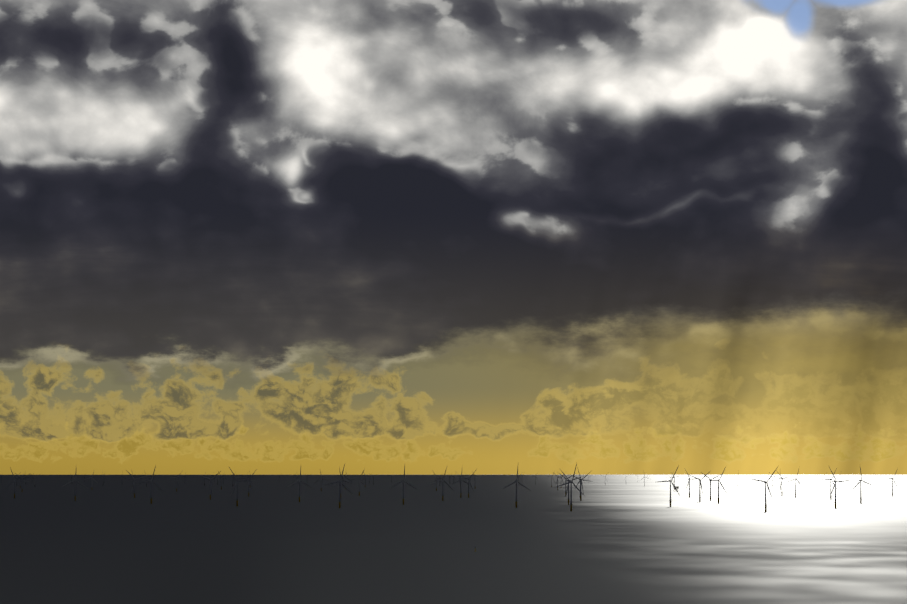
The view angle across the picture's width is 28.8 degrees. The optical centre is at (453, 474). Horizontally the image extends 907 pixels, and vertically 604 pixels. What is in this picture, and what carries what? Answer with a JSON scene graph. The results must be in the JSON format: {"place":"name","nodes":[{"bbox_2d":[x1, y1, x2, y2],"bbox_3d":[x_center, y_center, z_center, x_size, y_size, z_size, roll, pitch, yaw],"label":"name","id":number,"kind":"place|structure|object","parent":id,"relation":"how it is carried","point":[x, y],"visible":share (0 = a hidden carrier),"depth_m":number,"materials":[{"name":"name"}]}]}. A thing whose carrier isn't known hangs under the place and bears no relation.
{"place":"outdoors","nodes":[
{"label":"outdoors","id":0,"kind":"place"},
{"bbox_2d":[0,475,906,603],"bbox_3d":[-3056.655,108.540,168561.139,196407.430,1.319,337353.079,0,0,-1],"label":"sea","id":1,"kind":"structure","parent":0,"point":[607,539],"depth_m":2879.27,"materials":[{"name":"liquid"}]},
{"bbox_2d":[8,468,23,497],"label":"turbine","id":2,"kind":"object","parent":1,"relation":"in","point":[14,483],"visible":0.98,"depth_m":7844.02,"materials":[{"name":"metal"}]},
{"bbox_2d":[65,473,87,500],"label":"turbine","id":3,"kind":"object","parent":1,"relation":"in","point":[75,480],"visible":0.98,"depth_m":7125.53,"materials":[{"name":"metal"}]},
{"bbox_2d":[126,470,144,497],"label":"turbine","id":4,"kind":"object","parent":1,"relation":"in","point":[134,483],"visible":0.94,"depth_m":8060.60,"materials":[{"name":"metal"}]},
{"bbox_2d":[136,466,162,503],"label":"turbine","id":5,"kind":"object","parent":1,"relation":"in","point":[151,485],"visible":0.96,"depth_m":6390.83,"materials":[{"name":"metal"}]},
{"bbox_2d":[200,471,220,499],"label":"turbine","id":6,"kind":"object","parent":1,"relation":"in","point":[210,484],"visible":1,"depth_m":7482.67,"materials":[{"name":"metal"}]},
{"bbox_2d":[229,467,252,505],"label":"turbine","id":7,"kind":"object","parent":1,"relation":"in","point":[237,486],"visible":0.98,"depth_m":5905.43,"materials":[{"name":"metal"}]},
{"bbox_2d":[240,469,256,496],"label":"turbine","id":8,"kind":"object","parent":1,"relation":"in","point":[248,483],"visible":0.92,"depth_m":8515.78,"materials":[{"name":"metal"}]},
{"bbox_2d":[289,468,312,501],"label":"turbine","id":9,"kind":"object","parent":1,"relation":"in","point":[299,480],"visible":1,"depth_m":6828.50,"materials":[{"name":"metal"}]},
{"bbox_2d":[324,464,350,507],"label":"turbine","id":10,"kind":"object","parent":1,"relation":"in","point":[339,481],"visible":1,"depth_m":5588.91,"materials":[{"name":"metal"}]},
{"bbox_2d":[331,467,351,497],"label":"turbine","id":11,"kind":"object","parent":1,"relation":"in","point":[340,483],"visible":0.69,"depth_m":7876.14,"materials":[{"name":"metal"}]},
{"bbox_2d":[355,471,364,495],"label":"turbine","id":12,"kind":"object","parent":1,"relation":"in","point":[359,482],"visible":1,"depth_m":8768.04,"materials":[{"name":"metal"}]},
{"bbox_2d":[390,466,415,504],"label":"turbine","id":13,"kind":"object","parent":1,"relation":"in","point":[403,485],"visible":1,"depth_m":6279.97,"materials":[{"name":"metal"}]},
{"bbox_2d":[430,467,452,500],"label":"turbine","id":14,"kind":"object","parent":1,"relation":"in","point":[442,484],"visible":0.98,"depth_m":7157.84,"materials":[{"name":"metal"}]},
{"bbox_2d":[453,473,467,497],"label":"turbine","id":15,"kind":"object","parent":1,"relation":"in","point":[460,484],"visible":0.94,"depth_m":8094.02,"materials":[{"name":"metal"}]},
{"bbox_2d":[459,469,476,497],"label":"turbine","id":16,"kind":"object","parent":1,"relation":"in","point":[468,493],"visible":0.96,"depth_m":8094.41,"materials":[{"name":"metal"}]},
{"bbox_2d":[503,468,530,507],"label":"turbine","id":17,"kind":"object","parent":1,"relation":"in","point":[516,488],"visible":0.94,"depth_m":5705.58,"materials":[{"name":"metal"}]},
{"bbox_2d":[554,464,582,510],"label":"turbine","id":18,"kind":"object","parent":1,"relation":"in","point":[571,482],"visible":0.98,"depth_m":5135.56,"materials":[{"name":"metal"}]},
{"bbox_2d":[562,472,582,504],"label":"turbine","id":19,"kind":"object","parent":1,"relation":"in","point":[568,480],"visible":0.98,"depth_m":6166.94,"materials":[{"name":"metal"}]},
{"bbox_2d":[569,472,589,500],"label":"turbine","id":20,"kind":"object","parent":1,"relation":"in","point":[580,485],"visible":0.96,"depth_m":7169.97,"materials":[{"name":"metal"}]},
{"bbox_2d":[658,467,680,506],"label":"turbine","id":21,"kind":"object","parent":1,"relation":"in","point":[670,481],"visible":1,"depth_m":5824.80,"materials":[{"name":"metal"}]},
{"bbox_2d":[686,473,700,497],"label":"turbine","id":22,"kind":"object","parent":1,"relation":"in","point":[689,484],"visible":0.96,"depth_m":8116.35,"materials":[{"name":"metal"}]},
{"bbox_2d":[690,474,706,501],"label":"turbine","id":23,"kind":"object","parent":1,"relation":"in","point":[699,487],"visible":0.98,"depth_m":6862.77,"materials":[{"name":"metal"}]},
{"bbox_2d":[701,472,720,500],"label":"turbine","id":24,"kind":"object","parent":1,"relation":"in","point":[710,484],"visible":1,"depth_m":7177.84,"materials":[{"name":"metal"}]},
{"bbox_2d":[710,467,726,503],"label":"turbine","id":25,"kind":"object","parent":1,"relation":"in","point":[718,498],"visible":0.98,"depth_m":6436.28,"materials":[{"name":"metal"}]},
{"bbox_2d":[751,467,777,511],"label":"turbine","id":26,"kind":"object","parent":1,"relation":"in","point":[765,482],"visible":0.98,"depth_m":5062.79,"materials":[{"name":"metal"}]},
{"bbox_2d":[778,473,789,495],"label":"turbine","id":27,"kind":"object","parent":1,"relation":"in","point":[781,484],"visible":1,"depth_m":8813.50,"materials":[{"name":"metal"}]},
{"bbox_2d":[785,466,799,497],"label":"turbine","id":28,"kind":"object","parent":1,"relation":"in","point":[795,479],"visible":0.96,"depth_m":8127.53,"materials":[{"name":"metal"}]},
{"bbox_2d":[825,468,836,498],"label":"turbine","id":29,"kind":"object","parent":1,"relation":"in","point":[830,485],"visible":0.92,"depth_m":7541.86,"materials":[{"name":"metal"}]},
{"bbox_2d":[828,465,851,507],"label":"turbine","id":30,"kind":"object","parent":1,"relation":"in","point":[835,486],"visible":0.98,"depth_m":5623.54,"materials":[{"name":"metal"}]},
{"bbox_2d":[851,468,872,503],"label":"turbine","id":31,"kind":"object","parent":1,"relation":"in","point":[860,498],"visible":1,"depth_m":6447.84,"materials":[{"name":"metal"}]},
{"bbox_2d":[883,471,898,495],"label":"turbine","id":32,"kind":"object","parent":1,"relation":"in","point":[892,483],"visible":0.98,"depth_m":8584.57,"materials":[{"name":"metal"}]},
{"bbox_2d":[0,0,906,474],"label":"sky","id":33,"kind":"structure","parent":0,"point":[270,237],"materials":[{"name":"grey"}]}
]}

